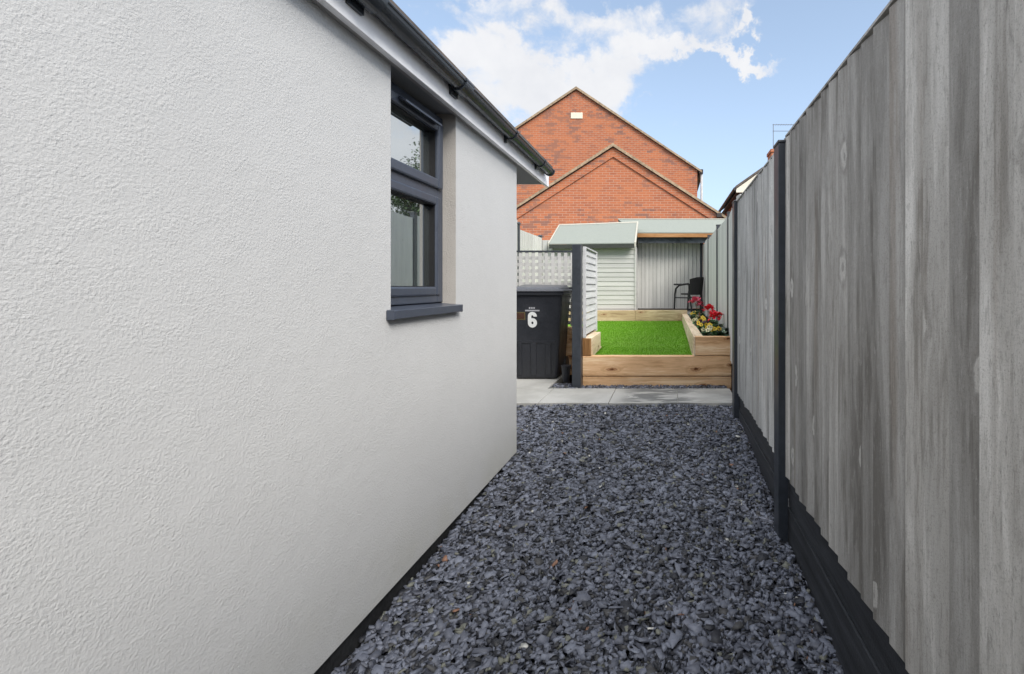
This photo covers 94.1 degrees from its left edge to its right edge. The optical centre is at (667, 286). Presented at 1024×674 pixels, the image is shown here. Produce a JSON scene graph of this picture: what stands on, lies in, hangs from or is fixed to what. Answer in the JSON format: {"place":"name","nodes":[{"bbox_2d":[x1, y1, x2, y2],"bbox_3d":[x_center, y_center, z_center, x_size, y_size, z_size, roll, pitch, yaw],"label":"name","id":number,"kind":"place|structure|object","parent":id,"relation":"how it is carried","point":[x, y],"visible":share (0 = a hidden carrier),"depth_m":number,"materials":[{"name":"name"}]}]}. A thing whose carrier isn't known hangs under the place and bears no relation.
{"place":"outdoors","nodes":[
{"label":"outdoors","id":0,"kind":"place"},
{"bbox_2d":[331,383,843,673],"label":"path base","id":1,"kind":"object","parent":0,"point":[669,628],"depth_m":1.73,"materials":[{"name":"black gravel"}]},
{"bbox_2d":[517,244,596,387],"bbox_3d":[-1.879,0.332,5.055,2.058,1.536,0.910,0,0,0],"label":"garden screen","id":2,"kind":"object","parent":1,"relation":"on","point":[588,283],"visible":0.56,"depth_m":5.13,"materials":[{"name":"wood"}]},
{"bbox_2d":[548,221,637,309],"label":"garden shed","id":3,"kind":"structure","parent":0,"point":[613,245],"depth_m":8.77,"materials":[{"name":"wood"}]},
{"bbox_2d":[517,374,731,408],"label":"patio paving","id":4,"kind":"structure","parent":0,"point":[532,391],"depth_m":4.23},
{"bbox_2d":[517,284,571,377],"bbox_3d":[-1.446,0.498,5.159,0.652,1.044,0.570,0,0,0],"label":"wheelie bin","id":5,"kind":"object","parent":4,"relation":"on","point":[542,318],"visible":0.84,"depth_m":4.94,"materials":[{"name":"plastic"}]},
{"bbox_2d":[561,364,570,381],"bbox_3d":[-1.092,0.932,4.850,0.112,0.175,0.112,0,0,0],"label":"plastic tub","id":6,"kind":"object","parent":4,"relation":"on","point":[565,368],"visible":1,"depth_m":4.82,"materials":[{"name":"black plastic"}]},
{"bbox_2d":[566,310,730,389],"bbox_3d":[-1.120,0.771,6.712,3.560,0.638,4.043,0,0,0],"label":"raised bed","id":7,"kind":"object","parent":4,"relation":"on","point":[707,362],"visible":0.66,"depth_m":4.69,"materials":[{"name":"brown wood"}]},
{"bbox_2d":[568,320,691,354],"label":"artificial lawn","id":8,"kind":"structure","parent":7,"relation":"in","point":[637,337],"depth_m":6.28,"materials":[{"name":"green plastic"}]},
{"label":"planting soil","id":9,"kind":"structure","parent":7,"relation":"in","visible":0},
{"bbox_2d":[689,296,703,318],"bbox_3d":[0.481,0.372,7.461,0.311,0.425,0.349,0,0,0],"label":"geranium","id":10,"kind":"object","parent":9,"relation":"on","point":[694,299],"visible":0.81,"depth_m":7.45,"materials":[{"name":"pink plant"}]},
{"bbox_2d":[694,319,705,331],"bbox_3d":[0.404,0.494,5.713,0.207,0.162,0.322,0,0,0],"label":"pansy","id":11,"kind":"object","parent":9,"relation":"on","point":[700,324],"visible":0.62,"depth_m":5.75,"materials":[{"name":"yellow plant"}]},
{"bbox_2d":[701,325,712,335],"bbox_3d":[0.435,0.499,5.050,0.184,0.149,0.228,0,0,0],"label":"pansy","id":12,"kind":"object","parent":9,"relation":"on","point":[708,328],"visible":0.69,"depth_m":5.02,"materials":[{"name":"white plant"}]},
{"bbox_2d":[703,322,712,333],"bbox_3d":[0.488,0.498,5.320,0.188,0.152,0.255,0,0,0],"label":"pansy","id":13,"kind":"object","parent":9,"relation":"on","point":[706,324],"visible":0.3,"depth_m":5.32,"materials":[{"name":"yellow plant"}]},
{"bbox_2d":[701,304,717,327],"bbox_3d":[0.553,0.408,6.002,0.240,0.368,0.364,0,0,0],"label":"geranium","id":14,"kind":"object","parent":9,"relation":"on","point":[708,306],"visible":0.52,"depth_m":5.96,"materials":[{"name":"red plant"}]},
{"bbox_2d":[705,326,721,335],"bbox_3d":[0.489,0.503,5.046,0.209,0.142,0.361,0,0,-35],"label":"pansy","id":15,"kind":"object","parent":9,"relation":"on","point":[719,328],"visible":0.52,"depth_m":5.00,"materials":[{"name":"yellow plant"}]},
{"bbox_2d":[708,311,722,331],"bbox_3d":[0.567,0.442,5.559,0.251,0.280,0.360,0,0,0],"label":"geranium","id":16,"kind":"object","parent":9,"relation":"on","point":[715,313],"visible":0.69,"depth_m":5.54,"materials":[{"name":"red plant"}]},
{"bbox_2d":[708,327,729,335],"bbox_3d":[0.610,0.516,5.005,0.354,0.116,0.553,0,0,0],"label":"leafy plant","id":17,"kind":"object","parent":9,"relation":"on","point":[720,332],"visible":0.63,"depth_m":4.91,"materials":[{"name":"green plant"}]},
{"bbox_2d":[393,0,889,212],"label":"sky","id":18,"kind":"structure","parent":0,"point":[710,81],"materials":[{"name":"blue"}]},
{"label":"ground","id":19,"kind":"structure","parent":0,"visible":0},
{"bbox_2d":[0,0,554,673],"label":"bungalow","id":20,"kind":"object","parent":19,"relation":"on","point":[258,336],"visible":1,"depth_m":1.05,"materials":[{"name":"paint"}]},
{"bbox_2d":[391,82,442,305],"bbox_3d":[-1.062,-0.356,1.876,0.104,0.858,0.493,0,0,0],"label":"window","id":21,"kind":"structure","parent":20,"relation":"in","point":[416,131],"depth_m":1.92,"materials":[{"name":"plastic"}]},
{"bbox_2d":[515,86,702,204],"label":"brick house","id":22,"kind":"structure","parent":19,"relation":"on","point":[571,129],"depth_m":17.00,"materials":[{"name":"brick"}]},
{"bbox_2d":[517,143,726,315],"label":"brick house","id":23,"kind":"structure","parent":19,"relation":"on","point":[612,182],"depth_m":14.00,"materials":[{"name":"brick"}]},
{"bbox_2d":[718,149,773,215],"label":"brick house","id":24,"kind":"structure","parent":19,"relation":"on","point":[737,190],"depth_m":14.78,"materials":[{"name":"tile"}]},
{"bbox_2d":[773,124,793,145],"bbox_3d":[4.073,-5.167,15.700,0.870,0.945,0.200,0,0,0],"label":"tv aerial","id":25,"kind":"object","parent":24,"relation":"on","point":[780,125],"visible":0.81,"depth_m":15.69,"materials":[{"name":"metal"}]},
{"bbox_2d":[702,0,1023,673],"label":"timber fence","id":26,"kind":"object","parent":19,"relation":"on","point":[863,265],"visible":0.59,"depth_m":1.05,"materials":[{"name":"grey wood"}]},
{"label":"terrace ground","id":27,"kind":"structure","parent":0,"visible":0},
{"bbox_2d":[636,240,701,312],"bbox_3d":[0.015,-0.220,9.760,1.450,1.580,0.080,0,0,0],"label":"timber fence","id":28,"kind":"object","parent":27,"relation":"on","point":[663,268],"visible":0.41,"depth_m":9.76,"materials":[{"name":"paint"}]},
{"bbox_2d":[618,219,724,242],"bbox_3d":[0.200,-0.490,10.000,2.600,2.021,1.400,0,0,0],"label":"canopy","id":29,"kind":"object","parent":27,"relation":"on","point":[674,230],"visible":0.5,"depth_m":9.44,"materials":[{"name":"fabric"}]},
{"bbox_2d":[673,277,703,311],"bbox_3d":[0.464,0.165,9.196,0.539,0.716,0.497,0,0,40],"label":"garden chair","id":30,"kind":"object","parent":27,"relation":"on","point":[695,286],"visible":0.98,"depth_m":9.00,"materials":[{"name":"black wicker"}]},
{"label":"lawn base","id":31,"kind":"structure","parent":0,"visible":0},
{"bbox_2d":[517,222,551,281],"bbox_3d":[-2.574,-0.010,6.897,0.652,2.060,3.795,0,0,0],"label":"timber fence","id":32,"kind":"object","parent":31,"relation":"on","point":[527,241],"visible":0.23,"depth_m":7.72,"materials":[{"name":"paint"}]}
]}

